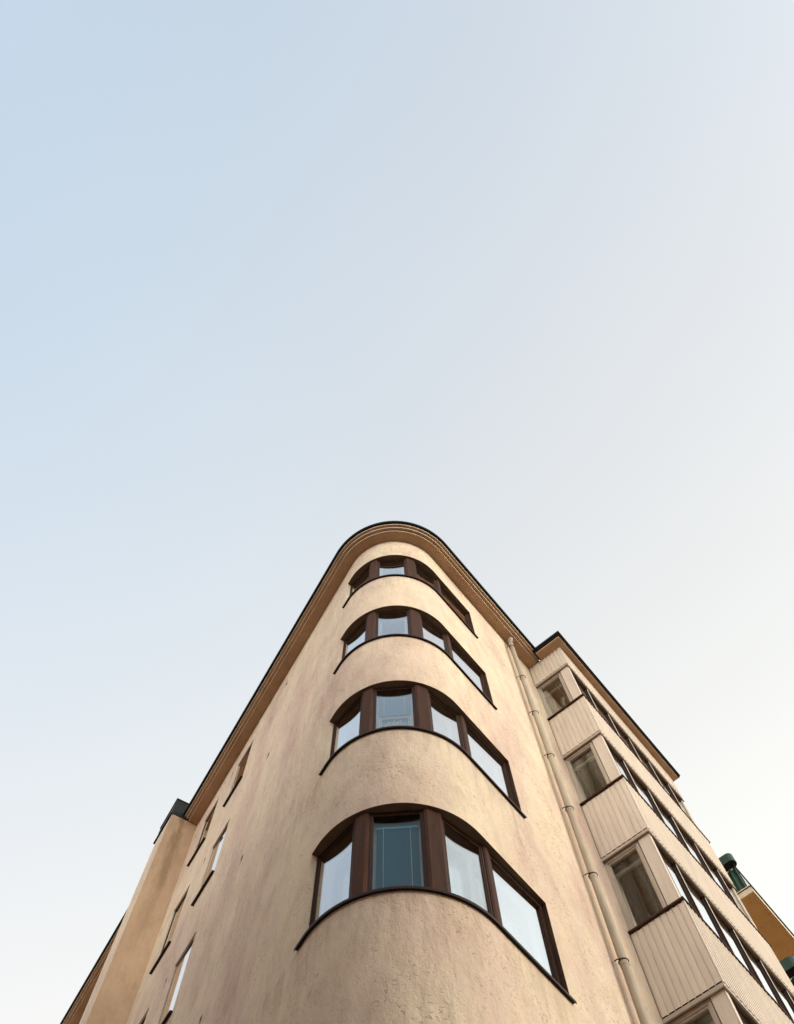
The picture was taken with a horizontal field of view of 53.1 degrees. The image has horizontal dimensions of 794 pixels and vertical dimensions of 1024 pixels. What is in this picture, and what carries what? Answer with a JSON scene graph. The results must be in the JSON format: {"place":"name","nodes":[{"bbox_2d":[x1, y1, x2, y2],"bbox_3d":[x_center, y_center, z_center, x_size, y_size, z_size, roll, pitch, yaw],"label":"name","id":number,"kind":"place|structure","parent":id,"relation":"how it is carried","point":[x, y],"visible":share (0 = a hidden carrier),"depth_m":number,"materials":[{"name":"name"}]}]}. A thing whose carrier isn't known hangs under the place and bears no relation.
{"place":"outdoors","nodes":[
{"label":"outdoors","id":0,"kind":"place"},
{"bbox_2d":[0,0,793,1023],"label":"sky","id":1,"kind":"structure","parent":0,"point":[511,282],"materials":[{"name":"blue"}]},
{"label":"ground","id":2,"kind":"structure","parent":0,"visible":0},
{"bbox_2d":[60,521,793,1023],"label":"apartment building","id":3,"kind":"structure","parent":2,"relation":"on","point":[436,787],"depth_m":12.14,"materials":[{"name":"beige paint"}]},
{"bbox_2d":[149,888,188,974],"bbox_3d":[-4.676,8.677,16.587,0.165,1.669,0.900,29,-77,-8],"label":"window","id":4,"kind":"structure","parent":3,"relation":"in","point":[169,935],"depth_m":16.66,"materials":[{"name":"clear glass"}]},
{"bbox_2d":[158,936,194,1023],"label":"window","id":5,"kind":"structure","parent":3,"relation":"in","point":[168,1006],"depth_m":13.32,"materials":[{"name":"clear glass"}]},
{"bbox_2d":[187,801,217,866],"bbox_3d":[-4.716,7.856,19.576,0.165,1.669,0.900,29,-77,-8],"label":"window","id":6,"kind":"structure","parent":3,"relation":"in","point":[202,838],"depth_m":19.68,"materials":[{"name":"clear glass"}]},
{"bbox_2d":[191,822,228,905],"bbox_3d":[-3.729,7.097,16.166,0.165,1.669,0.920,29,-77,-8],"label":"window","id":7,"kind":"structure","parent":3,"relation":"in","point":[215,852],"depth_m":16.22,"materials":[{"name":"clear glass"}]},
{"bbox_2d":[222,742,252,806],"bbox_3d":[-3.768,6.276,19.155,0.165,1.669,0.920,29,-77,-8],"label":"window","id":8,"kind":"structure","parent":3,"relation":"in","point":[239,774],"depth_m":19.24,"materials":[{"name":"clear glass"}]},
{"bbox_2d":[342,558,478,638],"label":"corner window","id":9,"kind":"structure","parent":3,"relation":"in","point":[406,567],"depth_m":18.03,"materials":[{"name":"brown paint"}]},
{"bbox_2d":[333,609,497,709],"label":"corner window","id":10,"kind":"structure","parent":3,"relation":"in","point":[416,626],"depth_m":15.06,"materials":[{"name":"brown paint"}]},
{"bbox_2d":[318,685,526,818],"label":"corner window","id":11,"kind":"structure","parent":3,"relation":"in","point":[427,713],"depth_m":12.00,"materials":[{"name":"brown paint"}]},
{"bbox_2d":[294,808,576,1003],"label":"corner window","id":12,"kind":"structure","parent":3,"relation":"in","point":[387,857],"depth_m":9.01,"materials":[{"name":"brown paint"}]},
{"bbox_2d":[718,853,793,985],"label":"neighbouring building","id":13,"kind":"structure","parent":2,"relation":"on","point":[774,930],"depth_m":18.27,"materials":[{"name":"orange paint"}]}
]}

